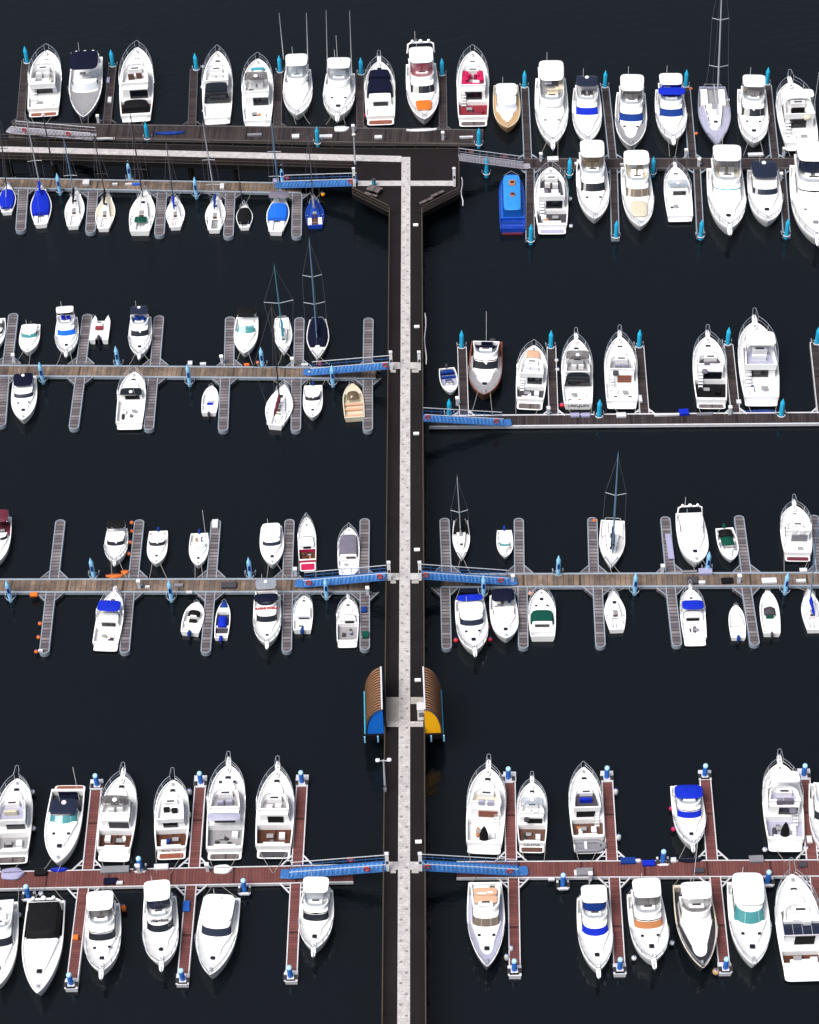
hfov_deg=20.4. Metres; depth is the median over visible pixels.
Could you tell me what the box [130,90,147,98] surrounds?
cabin door
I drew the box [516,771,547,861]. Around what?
motor yacht
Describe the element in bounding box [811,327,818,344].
mooring pile
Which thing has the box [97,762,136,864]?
motor yacht
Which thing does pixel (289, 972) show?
mooring pile
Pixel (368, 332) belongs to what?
finger pontoon
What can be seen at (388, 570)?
gate post
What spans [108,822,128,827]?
cabin door
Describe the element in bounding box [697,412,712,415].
dock box
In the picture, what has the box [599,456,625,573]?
sailing boat
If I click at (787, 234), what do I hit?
mooring pile
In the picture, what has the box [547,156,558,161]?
dock box
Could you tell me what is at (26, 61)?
mooring pile
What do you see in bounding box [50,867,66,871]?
kayak
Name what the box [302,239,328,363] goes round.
sailing boat
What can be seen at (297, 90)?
fishing yacht
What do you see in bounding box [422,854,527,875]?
gangway
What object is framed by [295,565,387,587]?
gangway
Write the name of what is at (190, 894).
finger pontoon
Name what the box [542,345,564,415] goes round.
finger pontoon
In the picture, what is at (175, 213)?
sailing boat
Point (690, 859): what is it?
kayak
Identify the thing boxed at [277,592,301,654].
finger pontoon
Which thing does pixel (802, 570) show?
dock box
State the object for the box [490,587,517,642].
speedboat
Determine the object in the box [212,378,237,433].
finger pontoon
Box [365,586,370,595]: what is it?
service pedestal
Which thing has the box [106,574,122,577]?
kayak
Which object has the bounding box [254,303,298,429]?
sailing boat
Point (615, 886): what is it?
finger pontoon
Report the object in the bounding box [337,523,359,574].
speedboat
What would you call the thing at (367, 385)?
finger pontoon
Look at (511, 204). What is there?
work barge
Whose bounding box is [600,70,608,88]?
mooring pile
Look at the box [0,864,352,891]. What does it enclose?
pontoon
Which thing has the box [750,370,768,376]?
cabin door
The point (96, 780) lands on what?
mooring pile
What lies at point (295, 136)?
dock box
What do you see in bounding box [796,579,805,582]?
dock box
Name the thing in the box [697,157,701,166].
service pedestal
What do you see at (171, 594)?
mooring pile
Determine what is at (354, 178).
gate post
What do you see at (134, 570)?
finger pontoon
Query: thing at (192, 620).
open boat
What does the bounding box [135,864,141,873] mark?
service pedestal
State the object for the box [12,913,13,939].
side window
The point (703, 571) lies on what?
dock box
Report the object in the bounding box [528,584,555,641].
speedboat
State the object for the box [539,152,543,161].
service pedestal
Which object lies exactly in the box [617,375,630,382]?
cabin door
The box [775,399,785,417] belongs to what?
mooring pile
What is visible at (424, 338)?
water pipe
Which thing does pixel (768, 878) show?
mooring pile
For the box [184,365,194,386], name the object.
mooring pile
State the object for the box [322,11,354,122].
fishing yacht
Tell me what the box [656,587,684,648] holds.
finger pontoon
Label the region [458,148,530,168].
gangway
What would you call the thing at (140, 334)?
cabin cruiser
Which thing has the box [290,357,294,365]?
service pedestal
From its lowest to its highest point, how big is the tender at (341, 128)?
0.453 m
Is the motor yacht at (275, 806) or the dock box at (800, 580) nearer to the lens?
the motor yacht at (275, 806)
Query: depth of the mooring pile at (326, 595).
240.12 m
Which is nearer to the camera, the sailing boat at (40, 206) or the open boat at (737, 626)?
the open boat at (737, 626)
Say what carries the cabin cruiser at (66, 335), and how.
on the water
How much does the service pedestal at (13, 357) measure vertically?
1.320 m
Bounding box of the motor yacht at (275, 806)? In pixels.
[255,755,294,872]
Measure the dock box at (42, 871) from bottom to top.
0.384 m
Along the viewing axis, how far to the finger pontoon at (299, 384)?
260.20 m
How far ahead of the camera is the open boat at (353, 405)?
259.55 m
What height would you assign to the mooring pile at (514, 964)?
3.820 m
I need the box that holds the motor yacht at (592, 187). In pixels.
[576,140,609,223]
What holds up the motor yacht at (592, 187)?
on the water
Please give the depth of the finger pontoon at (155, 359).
267.08 m
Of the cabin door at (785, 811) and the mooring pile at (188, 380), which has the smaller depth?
the cabin door at (785, 811)
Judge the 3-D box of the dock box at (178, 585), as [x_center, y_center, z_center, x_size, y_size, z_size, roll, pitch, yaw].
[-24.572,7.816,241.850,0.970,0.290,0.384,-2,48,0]
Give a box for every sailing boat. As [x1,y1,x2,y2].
[0,125,15,215]
[25,113,51,228]
[63,136,84,229]
[93,133,114,231]
[127,113,155,235]
[164,137,184,230]
[202,125,225,233]
[236,160,252,230]
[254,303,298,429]
[264,265,297,363]
[266,119,288,235]
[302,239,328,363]
[305,129,323,228]
[451,478,469,571]
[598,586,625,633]
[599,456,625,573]
[798,521,818,632]
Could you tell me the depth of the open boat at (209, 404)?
260.37 m
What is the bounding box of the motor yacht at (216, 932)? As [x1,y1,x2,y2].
[195,886,240,978]
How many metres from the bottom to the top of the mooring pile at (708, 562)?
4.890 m
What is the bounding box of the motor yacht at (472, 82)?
[456,44,488,126]
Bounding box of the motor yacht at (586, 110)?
[572,68,601,140]
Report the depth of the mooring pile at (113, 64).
302.44 m
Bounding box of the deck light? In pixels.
[415,840,421,844]
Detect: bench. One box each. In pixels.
[365,185,382,196]
[419,197,432,205]
[430,190,444,198]
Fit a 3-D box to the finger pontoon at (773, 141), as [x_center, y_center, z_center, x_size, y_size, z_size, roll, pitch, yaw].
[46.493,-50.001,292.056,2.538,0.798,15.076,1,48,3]
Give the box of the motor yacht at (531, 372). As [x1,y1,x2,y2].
[516,339,547,413]
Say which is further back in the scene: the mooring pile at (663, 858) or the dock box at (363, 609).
the dock box at (363, 609)
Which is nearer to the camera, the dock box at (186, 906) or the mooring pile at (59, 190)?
the dock box at (186, 906)
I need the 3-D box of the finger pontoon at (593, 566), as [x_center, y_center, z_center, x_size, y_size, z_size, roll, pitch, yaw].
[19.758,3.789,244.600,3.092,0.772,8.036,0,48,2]
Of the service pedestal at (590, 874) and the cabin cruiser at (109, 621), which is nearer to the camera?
the service pedestal at (590, 874)
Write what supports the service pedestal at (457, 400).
on the finger pontoon at (462, 380)
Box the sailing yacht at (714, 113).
[698,0,730,144]
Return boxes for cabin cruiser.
[0,318,5,347]
[0,509,11,564]
[11,368,36,423]
[15,321,39,362]
[54,301,78,362]
[68,45,102,121]
[92,585,123,651]
[103,520,127,578]
[116,366,145,429]
[128,302,152,364]
[147,527,167,577]
[189,510,208,575]
[260,519,285,575]
[293,591,315,636]
[298,513,315,571]
[303,378,325,420]
[455,589,488,657]
[493,83,519,131]
[664,156,692,221]
[670,785,706,861]
[676,497,708,569]
[680,581,706,645]
[737,70,768,155]
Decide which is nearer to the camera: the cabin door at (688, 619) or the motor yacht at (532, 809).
the motor yacht at (532, 809)
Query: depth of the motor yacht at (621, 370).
259.92 m
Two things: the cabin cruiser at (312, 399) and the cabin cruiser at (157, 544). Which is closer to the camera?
the cabin cruiser at (157, 544)
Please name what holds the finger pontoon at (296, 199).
on the water
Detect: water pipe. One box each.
[424,313,426,364]
[461,177,463,205]
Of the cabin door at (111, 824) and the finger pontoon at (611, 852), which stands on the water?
the finger pontoon at (611, 852)
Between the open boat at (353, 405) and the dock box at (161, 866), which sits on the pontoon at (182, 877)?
the dock box at (161, 866)
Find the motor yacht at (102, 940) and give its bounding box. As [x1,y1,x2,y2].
[83,886,120,980]
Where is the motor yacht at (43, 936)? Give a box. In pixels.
[22,889,64,995]
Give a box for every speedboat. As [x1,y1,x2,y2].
[234,307,257,364]
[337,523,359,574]
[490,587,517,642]
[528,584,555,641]
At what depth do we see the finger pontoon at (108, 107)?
298.83 m
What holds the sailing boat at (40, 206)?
on the water
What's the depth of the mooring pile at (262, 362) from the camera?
263.41 m
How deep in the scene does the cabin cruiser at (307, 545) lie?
244.99 m
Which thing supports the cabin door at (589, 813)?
in the motor yacht at (585, 803)
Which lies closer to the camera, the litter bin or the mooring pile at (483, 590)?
the mooring pile at (483, 590)
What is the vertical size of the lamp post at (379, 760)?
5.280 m
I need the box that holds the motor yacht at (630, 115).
[615,66,646,149]
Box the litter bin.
[371,178,375,185]
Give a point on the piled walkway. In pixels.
(408, 180)
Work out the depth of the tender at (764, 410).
257.22 m
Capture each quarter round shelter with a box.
[362,666,383,742]
[422,666,444,741]
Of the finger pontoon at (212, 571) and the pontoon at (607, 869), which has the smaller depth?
the pontoon at (607, 869)
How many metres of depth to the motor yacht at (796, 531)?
243.22 m
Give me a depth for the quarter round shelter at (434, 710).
224.34 m
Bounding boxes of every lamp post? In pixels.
[41,113,52,165]
[352,133,356,164]
[375,758,390,791]
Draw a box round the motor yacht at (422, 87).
[406,39,438,124]
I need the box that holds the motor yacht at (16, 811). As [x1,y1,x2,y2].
[0,765,32,872]
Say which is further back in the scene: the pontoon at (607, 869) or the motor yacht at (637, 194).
the motor yacht at (637, 194)
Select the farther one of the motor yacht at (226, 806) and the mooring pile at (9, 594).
the mooring pile at (9, 594)
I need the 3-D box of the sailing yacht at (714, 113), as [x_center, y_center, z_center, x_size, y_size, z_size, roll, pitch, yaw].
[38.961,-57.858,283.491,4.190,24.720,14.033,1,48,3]
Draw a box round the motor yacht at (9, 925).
[0,889,18,988]
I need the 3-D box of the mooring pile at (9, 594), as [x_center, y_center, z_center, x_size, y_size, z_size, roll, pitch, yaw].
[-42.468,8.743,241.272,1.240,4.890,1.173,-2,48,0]
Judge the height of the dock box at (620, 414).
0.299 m
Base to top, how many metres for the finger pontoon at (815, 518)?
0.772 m
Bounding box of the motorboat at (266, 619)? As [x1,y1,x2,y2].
[252,574,280,648]
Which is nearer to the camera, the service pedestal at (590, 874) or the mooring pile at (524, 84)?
the service pedestal at (590, 874)
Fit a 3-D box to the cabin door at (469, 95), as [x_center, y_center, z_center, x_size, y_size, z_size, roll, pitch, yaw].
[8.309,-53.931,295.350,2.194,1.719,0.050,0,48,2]
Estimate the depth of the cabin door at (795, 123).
289.22 m
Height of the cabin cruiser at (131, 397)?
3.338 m
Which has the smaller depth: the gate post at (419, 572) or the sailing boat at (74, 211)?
the gate post at (419, 572)
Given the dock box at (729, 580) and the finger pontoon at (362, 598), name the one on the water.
the finger pontoon at (362, 598)
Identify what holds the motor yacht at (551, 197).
on the water
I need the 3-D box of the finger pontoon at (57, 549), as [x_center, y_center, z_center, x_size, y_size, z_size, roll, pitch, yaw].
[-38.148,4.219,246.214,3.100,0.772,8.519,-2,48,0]
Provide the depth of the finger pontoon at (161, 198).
282.93 m
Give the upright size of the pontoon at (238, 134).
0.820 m
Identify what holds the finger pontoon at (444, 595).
on the water
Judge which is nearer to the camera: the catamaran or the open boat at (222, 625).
the open boat at (222, 625)
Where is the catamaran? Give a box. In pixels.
[89,315,109,343]
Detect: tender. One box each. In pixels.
[1,868,24,879]
[214,864,232,873]
[335,126,348,131]
[457,588,480,593]
[745,409,774,411]
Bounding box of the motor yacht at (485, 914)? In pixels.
[467,876,504,969]
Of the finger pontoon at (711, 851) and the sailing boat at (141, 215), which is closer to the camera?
the finger pontoon at (711, 851)
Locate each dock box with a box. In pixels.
[30,592,37,596]
[34,867,46,876]
[82,179,89,185]
[97,137,114,139]
[100,865,128,873]
[103,877,116,884]
[154,863,168,869]
[174,583,182,587]
[183,901,189,911]
[212,519,217,528]
[221,581,235,588]
[247,133,261,136]
[292,134,298,138]
[320,134,331,138]
[361,606,366,612]
[362,631,368,637]
[460,136,472,138]
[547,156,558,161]
[570,413,579,417]
[576,867,593,876]
[581,413,589,417]
[616,412,625,417]
[620,857,635,864]
[638,395,642,402]
[642,860,654,866]
[654,413,678,416]
[665,534,674,558]
[671,857,676,862]
[679,409,688,415]
[682,570,696,572]
[687,576,697,584]
[693,868,704,873]
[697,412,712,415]
[698,568,712,574]
[698,580,705,584]
[721,577,733,583]
[748,152,762,156]
[749,855,763,862]
[761,577,776,583]
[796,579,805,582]
[798,861,806,867]
[799,568,806,572]
[806,835,812,843]
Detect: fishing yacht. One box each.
[279,13,311,123]
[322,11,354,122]
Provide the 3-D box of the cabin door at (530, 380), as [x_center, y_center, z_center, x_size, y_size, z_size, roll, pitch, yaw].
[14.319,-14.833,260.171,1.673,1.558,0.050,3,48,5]
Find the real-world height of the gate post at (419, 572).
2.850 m
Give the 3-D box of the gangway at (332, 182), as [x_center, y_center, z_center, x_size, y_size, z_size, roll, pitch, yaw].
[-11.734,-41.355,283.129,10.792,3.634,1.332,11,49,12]
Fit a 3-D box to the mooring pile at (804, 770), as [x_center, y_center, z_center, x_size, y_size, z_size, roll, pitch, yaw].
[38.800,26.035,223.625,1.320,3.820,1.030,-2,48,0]
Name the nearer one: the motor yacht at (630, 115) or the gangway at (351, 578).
the gangway at (351, 578)
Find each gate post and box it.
[352,167,355,186]
[384,852,388,870]
[387,561,390,580]
[389,351,392,369]
[417,350,420,369]
[418,561,421,580]
[418,852,421,870]
[452,167,455,186]
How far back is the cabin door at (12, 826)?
220.57 m
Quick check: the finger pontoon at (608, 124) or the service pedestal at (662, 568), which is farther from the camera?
the finger pontoon at (608, 124)
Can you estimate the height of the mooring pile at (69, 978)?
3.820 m
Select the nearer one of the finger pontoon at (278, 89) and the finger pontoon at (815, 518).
the finger pontoon at (815, 518)
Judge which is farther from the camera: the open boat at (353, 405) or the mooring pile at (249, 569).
the open boat at (353, 405)
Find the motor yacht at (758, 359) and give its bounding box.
[738,308,778,413]
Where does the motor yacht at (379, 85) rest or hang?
on the water
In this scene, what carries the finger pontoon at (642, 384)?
on the water
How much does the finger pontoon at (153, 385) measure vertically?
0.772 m
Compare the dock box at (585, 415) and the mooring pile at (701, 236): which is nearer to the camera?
the dock box at (585, 415)
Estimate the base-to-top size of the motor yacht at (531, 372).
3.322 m
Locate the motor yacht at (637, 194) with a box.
[621,150,653,230]
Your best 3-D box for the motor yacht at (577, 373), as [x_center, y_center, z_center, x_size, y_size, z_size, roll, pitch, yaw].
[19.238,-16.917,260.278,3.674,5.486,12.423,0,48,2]
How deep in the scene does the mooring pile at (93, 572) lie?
242.65 m
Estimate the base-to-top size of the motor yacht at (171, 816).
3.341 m
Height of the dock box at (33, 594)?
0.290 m
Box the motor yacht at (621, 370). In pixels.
[604,324,637,413]
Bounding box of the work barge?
[499,171,524,234]
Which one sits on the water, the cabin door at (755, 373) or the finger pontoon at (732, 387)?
the finger pontoon at (732, 387)
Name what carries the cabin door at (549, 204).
in the motor yacht at (551, 197)
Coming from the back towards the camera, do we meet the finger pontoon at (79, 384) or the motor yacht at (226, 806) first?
the finger pontoon at (79, 384)
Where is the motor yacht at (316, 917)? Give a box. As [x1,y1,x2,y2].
[298,875,333,958]
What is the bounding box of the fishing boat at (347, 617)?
[336,592,358,647]
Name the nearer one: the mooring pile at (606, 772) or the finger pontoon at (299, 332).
the mooring pile at (606, 772)
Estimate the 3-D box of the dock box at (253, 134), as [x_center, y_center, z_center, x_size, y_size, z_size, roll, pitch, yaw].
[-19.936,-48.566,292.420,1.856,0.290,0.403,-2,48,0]
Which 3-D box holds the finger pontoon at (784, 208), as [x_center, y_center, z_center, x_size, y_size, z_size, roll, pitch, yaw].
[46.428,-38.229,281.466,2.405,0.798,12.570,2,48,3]
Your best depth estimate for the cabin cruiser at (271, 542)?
244.67 m
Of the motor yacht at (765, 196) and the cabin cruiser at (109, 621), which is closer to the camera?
the cabin cruiser at (109, 621)
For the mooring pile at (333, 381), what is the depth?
261.31 m
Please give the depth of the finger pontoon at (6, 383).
261.65 m
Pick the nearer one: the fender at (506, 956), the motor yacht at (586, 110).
the fender at (506, 956)
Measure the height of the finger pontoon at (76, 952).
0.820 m
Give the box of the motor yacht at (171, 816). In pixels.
[154,767,189,872]
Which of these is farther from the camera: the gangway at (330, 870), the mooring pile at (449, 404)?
the mooring pile at (449, 404)
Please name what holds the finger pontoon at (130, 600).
on the water
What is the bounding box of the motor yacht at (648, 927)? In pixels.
[627,874,668,970]
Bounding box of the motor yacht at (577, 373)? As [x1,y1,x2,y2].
[561,327,592,412]
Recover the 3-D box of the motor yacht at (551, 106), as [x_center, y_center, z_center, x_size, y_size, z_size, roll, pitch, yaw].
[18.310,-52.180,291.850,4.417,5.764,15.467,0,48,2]
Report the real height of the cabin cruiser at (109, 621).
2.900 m
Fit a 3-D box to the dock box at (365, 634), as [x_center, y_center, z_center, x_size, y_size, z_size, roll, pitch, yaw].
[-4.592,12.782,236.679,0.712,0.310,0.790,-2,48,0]
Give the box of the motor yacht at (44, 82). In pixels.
[27,44,61,124]
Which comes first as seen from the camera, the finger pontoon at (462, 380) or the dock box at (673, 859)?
the dock box at (673, 859)
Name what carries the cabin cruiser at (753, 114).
on the water
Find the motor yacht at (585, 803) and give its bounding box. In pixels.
[568,761,606,861]
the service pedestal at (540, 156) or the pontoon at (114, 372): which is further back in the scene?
the service pedestal at (540, 156)
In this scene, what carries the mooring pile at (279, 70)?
in the water
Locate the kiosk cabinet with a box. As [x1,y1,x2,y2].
[417,702,423,720]
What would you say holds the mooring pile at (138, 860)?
in the water
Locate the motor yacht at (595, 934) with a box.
[577,878,613,979]
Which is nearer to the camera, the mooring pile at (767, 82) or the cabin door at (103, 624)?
the cabin door at (103, 624)
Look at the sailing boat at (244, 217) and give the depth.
281.33 m
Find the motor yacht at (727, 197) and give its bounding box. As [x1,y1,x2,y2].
[707,139,746,236]
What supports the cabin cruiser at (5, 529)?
on the water
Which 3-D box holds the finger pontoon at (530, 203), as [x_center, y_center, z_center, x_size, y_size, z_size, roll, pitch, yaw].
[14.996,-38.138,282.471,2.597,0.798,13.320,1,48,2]
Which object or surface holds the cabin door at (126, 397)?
in the cabin cruiser at (131, 397)
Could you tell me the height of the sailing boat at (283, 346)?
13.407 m
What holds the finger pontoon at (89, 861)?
on the water
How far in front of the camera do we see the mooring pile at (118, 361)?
264.15 m
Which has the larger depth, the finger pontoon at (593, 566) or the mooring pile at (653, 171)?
the mooring pile at (653, 171)
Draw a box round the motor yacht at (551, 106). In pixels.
[535,60,568,148]
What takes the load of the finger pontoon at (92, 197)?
on the water
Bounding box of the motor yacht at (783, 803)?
[762,748,803,862]
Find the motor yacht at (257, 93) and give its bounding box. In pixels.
[241,52,273,125]
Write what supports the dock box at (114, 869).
on the pontoon at (182, 877)
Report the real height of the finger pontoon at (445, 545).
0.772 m
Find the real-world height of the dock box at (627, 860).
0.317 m
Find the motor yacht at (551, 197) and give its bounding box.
[534,160,567,233]
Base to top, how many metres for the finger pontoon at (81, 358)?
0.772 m
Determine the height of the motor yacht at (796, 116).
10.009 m
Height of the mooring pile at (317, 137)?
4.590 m
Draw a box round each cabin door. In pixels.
[6,824,24,829]
[35,88,52,93]
[102,623,115,626]
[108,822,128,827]
[125,395,139,398]
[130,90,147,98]
[163,823,177,827]
[215,820,234,822]
[253,97,268,105]
[267,816,283,822]
[373,102,387,105]
[465,92,481,99]
[478,811,497,817]
[527,377,541,383]
[527,819,541,822]
[535,624,548,626]
[546,201,561,208]
[576,811,594,816]
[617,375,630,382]
[673,191,685,194]
[686,618,698,620]
[703,372,721,378]
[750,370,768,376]
[778,808,797,814]
[789,119,806,127]
[791,535,807,540]
[794,936,814,944]
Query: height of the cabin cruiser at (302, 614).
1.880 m
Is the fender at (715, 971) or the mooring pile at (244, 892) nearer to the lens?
the fender at (715, 971)
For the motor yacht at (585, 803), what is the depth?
220.11 m
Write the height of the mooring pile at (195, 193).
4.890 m
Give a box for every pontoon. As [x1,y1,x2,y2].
[0,177,301,195]
[0,313,20,364]
[0,365,375,381]
[0,377,12,428]
[0,578,369,594]
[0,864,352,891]
[9,122,482,146]
[11,61,29,122]
[13,189,34,234]
[38,592,64,656]
[41,519,67,577]
[65,888,98,991]
[67,377,93,431]
[68,314,94,364]
[72,779,102,869]
[81,190,105,235]
[97,66,116,123]
[119,519,147,577]
[119,592,143,655]
[143,315,167,365]
[143,377,166,432]
[150,191,174,238]
[175,885,206,986]
[178,775,209,867]
[183,69,201,124]
[196,592,224,655]
[197,520,225,577]
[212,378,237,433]
[217,317,242,365]
[218,192,242,240]
[268,73,286,127]
[273,519,301,577]
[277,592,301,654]
[279,883,302,983]
[281,775,313,864]
[283,378,309,433]
[285,317,311,366]
[287,193,309,240]
[351,70,368,129]
[351,592,378,652]
[354,378,380,433]
[354,518,372,573]
[360,318,380,371]
[429,412,818,429]
[431,587,458,651]
[434,75,452,130]
[435,518,460,572]
[441,572,818,589]
[453,345,475,415]
[456,859,818,880]
[495,772,526,861]
[497,877,529,978]
[506,518,532,572]
[508,587,536,651]
[518,87,536,158]
[520,169,538,241]
[523,158,793,171]
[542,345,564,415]
[580,517,607,572]
[583,587,611,650]
[596,771,624,860]
[598,877,630,976]
[601,87,621,157]
[604,169,620,240]
[633,345,655,414]
[656,516,681,572]
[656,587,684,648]
[683,87,701,157]
[687,169,706,238]
[698,770,728,859]
[699,876,731,975]
[723,344,747,413]
[732,515,759,572]
[732,587,759,648]
[765,85,783,157]
[778,169,790,237]
[796,768,818,858]
[799,877,818,908]
[807,515,818,571]
[809,342,818,412]
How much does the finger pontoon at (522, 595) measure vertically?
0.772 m
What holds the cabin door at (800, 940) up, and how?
in the motor yacht at (797, 918)
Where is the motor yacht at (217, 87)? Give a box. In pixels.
[202,45,232,124]
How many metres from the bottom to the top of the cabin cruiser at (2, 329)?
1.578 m
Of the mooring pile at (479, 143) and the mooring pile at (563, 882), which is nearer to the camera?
the mooring pile at (563, 882)
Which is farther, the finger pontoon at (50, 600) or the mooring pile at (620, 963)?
the finger pontoon at (50, 600)
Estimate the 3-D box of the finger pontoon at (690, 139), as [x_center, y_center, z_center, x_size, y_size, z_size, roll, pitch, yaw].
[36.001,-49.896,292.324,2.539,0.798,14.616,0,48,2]
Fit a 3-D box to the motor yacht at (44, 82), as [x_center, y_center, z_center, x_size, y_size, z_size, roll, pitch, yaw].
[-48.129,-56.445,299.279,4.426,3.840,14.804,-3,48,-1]
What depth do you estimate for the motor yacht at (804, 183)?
279.36 m
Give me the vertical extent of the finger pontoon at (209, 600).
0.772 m
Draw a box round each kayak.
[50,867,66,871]
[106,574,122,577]
[154,131,184,134]
[406,128,436,131]
[678,856,702,862]
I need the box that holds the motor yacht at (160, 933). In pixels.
[142,878,178,972]
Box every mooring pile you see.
[5,580,15,601]
[21,884,34,901]
[23,46,31,63]
[38,362,47,384]
[55,173,64,195]
[64,972,77,989]
[88,558,99,578]
[90,773,103,789]
[109,50,117,67]
[113,346,123,366]
[125,160,134,179]
[133,856,146,872]
[143,122,151,139]
[166,580,176,602]
[175,968,189,985]
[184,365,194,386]
[192,53,200,71]
[192,177,200,198]
[194,771,206,787]
[237,878,250,895]
[245,558,255,577]
[257,347,267,367]
[276,56,284,72]
[279,164,286,181]
[283,965,296,982]
[295,770,307,786]
[313,126,321,146]
[321,578,331,599]
[328,365,337,387]
[357,58,365,75]
[437,58,446,75]
[444,399,454,415]
[456,330,466,348]
[474,128,482,148]
[477,575,488,597]
[481,157,490,177]
[502,766,514,782]
[507,958,521,974]
[519,70,528,87]
[526,224,535,244]
[545,330,555,348]
[552,556,563,576]
[556,873,569,890]
[564,158,573,177]
[593,400,603,417]
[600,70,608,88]
[600,766,613,782]
[611,221,620,238]
[612,957,626,972]
[629,573,639,595]
[633,330,643,347]
[650,157,656,176]
[656,849,669,865]
[682,70,689,87]
[695,220,704,240]
[698,763,711,779]
[701,552,712,569]
[718,956,732,974]
[722,327,731,345]
[763,870,774,886]
[765,67,770,84]
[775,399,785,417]
[779,573,790,594]
[781,218,790,238]
[797,763,810,779]
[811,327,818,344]
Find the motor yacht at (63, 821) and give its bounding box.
[44,769,84,872]
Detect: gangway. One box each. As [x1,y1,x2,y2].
[6,121,96,140]
[274,173,357,188]
[280,855,386,878]
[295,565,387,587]
[303,355,389,375]
[421,564,517,584]
[422,407,511,425]
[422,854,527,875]
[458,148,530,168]
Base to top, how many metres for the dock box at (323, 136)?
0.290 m
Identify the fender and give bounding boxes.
[121,902,125,911]
[504,952,508,960]
[712,968,718,974]
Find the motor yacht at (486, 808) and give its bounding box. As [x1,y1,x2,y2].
[466,754,505,861]
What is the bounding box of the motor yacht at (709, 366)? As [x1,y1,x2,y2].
[692,324,726,413]
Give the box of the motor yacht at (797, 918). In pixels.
[775,857,818,981]
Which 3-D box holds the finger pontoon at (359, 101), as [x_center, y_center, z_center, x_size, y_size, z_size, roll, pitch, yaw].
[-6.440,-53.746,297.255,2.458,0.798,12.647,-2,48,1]
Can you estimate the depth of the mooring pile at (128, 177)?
286.85 m
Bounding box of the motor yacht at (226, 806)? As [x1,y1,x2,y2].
[206,751,245,869]
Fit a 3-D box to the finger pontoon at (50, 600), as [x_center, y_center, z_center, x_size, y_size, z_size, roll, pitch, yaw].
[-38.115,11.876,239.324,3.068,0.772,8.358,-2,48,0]
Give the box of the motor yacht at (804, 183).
[790,136,818,246]
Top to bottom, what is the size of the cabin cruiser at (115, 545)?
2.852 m
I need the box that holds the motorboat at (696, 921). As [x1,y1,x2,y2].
[673,835,717,971]
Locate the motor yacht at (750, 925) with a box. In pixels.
[727,871,771,967]
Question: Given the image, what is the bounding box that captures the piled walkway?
[0,134,459,1023]
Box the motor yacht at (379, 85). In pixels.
[364,50,394,125]
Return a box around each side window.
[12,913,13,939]
[231,904,234,930]
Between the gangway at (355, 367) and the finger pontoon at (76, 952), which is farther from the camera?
the gangway at (355, 367)
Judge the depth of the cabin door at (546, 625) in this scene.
236.34 m
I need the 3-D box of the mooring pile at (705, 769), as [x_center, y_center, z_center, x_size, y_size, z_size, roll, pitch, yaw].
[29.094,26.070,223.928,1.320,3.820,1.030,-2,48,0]
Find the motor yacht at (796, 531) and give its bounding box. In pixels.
[780,494,811,573]
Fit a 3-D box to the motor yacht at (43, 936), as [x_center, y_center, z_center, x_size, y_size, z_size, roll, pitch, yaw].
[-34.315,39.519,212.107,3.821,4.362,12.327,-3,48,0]
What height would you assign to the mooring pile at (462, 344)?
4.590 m
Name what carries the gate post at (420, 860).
on the piled walkway
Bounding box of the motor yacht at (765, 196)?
[747,160,782,226]
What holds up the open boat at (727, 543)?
on the water
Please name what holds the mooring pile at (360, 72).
in the water
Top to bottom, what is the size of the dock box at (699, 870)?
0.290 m
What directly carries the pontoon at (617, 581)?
on the water
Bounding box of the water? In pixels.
[0,0,818,1023]
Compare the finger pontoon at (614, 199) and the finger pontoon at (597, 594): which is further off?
the finger pontoon at (614, 199)
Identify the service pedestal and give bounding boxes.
[11,353,16,362]
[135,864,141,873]
[136,579,142,588]
[204,862,210,871]
[219,355,224,363]
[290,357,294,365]
[293,567,298,576]
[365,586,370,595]
[455,396,460,405]
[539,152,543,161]
[547,406,551,415]
[588,871,593,880]
[660,564,664,572]
[684,148,688,157]
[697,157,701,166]
[728,405,732,414]
[737,574,741,583]
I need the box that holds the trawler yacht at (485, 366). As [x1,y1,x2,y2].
[468,311,502,412]
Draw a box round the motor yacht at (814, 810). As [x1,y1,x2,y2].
[809,782,818,860]
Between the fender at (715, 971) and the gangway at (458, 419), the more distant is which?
the gangway at (458, 419)
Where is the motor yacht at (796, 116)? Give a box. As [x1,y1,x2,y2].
[776,69,818,154]
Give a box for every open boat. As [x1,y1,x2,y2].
[181,600,203,639]
[201,383,218,417]
[214,599,229,643]
[343,381,364,421]
[439,364,457,394]
[496,526,512,558]
[716,523,738,562]
[729,603,745,643]
[760,588,779,639]
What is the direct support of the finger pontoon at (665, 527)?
on the water
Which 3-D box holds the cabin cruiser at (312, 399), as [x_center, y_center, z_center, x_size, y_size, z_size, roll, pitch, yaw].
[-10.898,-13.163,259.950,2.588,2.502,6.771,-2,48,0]
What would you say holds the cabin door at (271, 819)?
in the motor yacht at (275, 806)
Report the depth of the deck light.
215.91 m
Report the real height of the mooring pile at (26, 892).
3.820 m
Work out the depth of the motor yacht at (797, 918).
209.90 m
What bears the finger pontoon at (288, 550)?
on the water
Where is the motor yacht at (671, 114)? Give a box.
[655,73,687,155]
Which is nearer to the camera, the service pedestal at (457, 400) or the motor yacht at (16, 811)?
the motor yacht at (16, 811)
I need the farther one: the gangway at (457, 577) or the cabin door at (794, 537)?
the cabin door at (794, 537)
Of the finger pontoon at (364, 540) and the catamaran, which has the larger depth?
the catamaran
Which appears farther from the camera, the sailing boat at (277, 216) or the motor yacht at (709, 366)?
the sailing boat at (277, 216)
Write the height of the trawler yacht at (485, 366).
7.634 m
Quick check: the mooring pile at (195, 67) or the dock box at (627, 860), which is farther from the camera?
the mooring pile at (195, 67)
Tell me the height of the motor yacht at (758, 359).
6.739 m
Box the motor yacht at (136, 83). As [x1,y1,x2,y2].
[119,40,153,124]

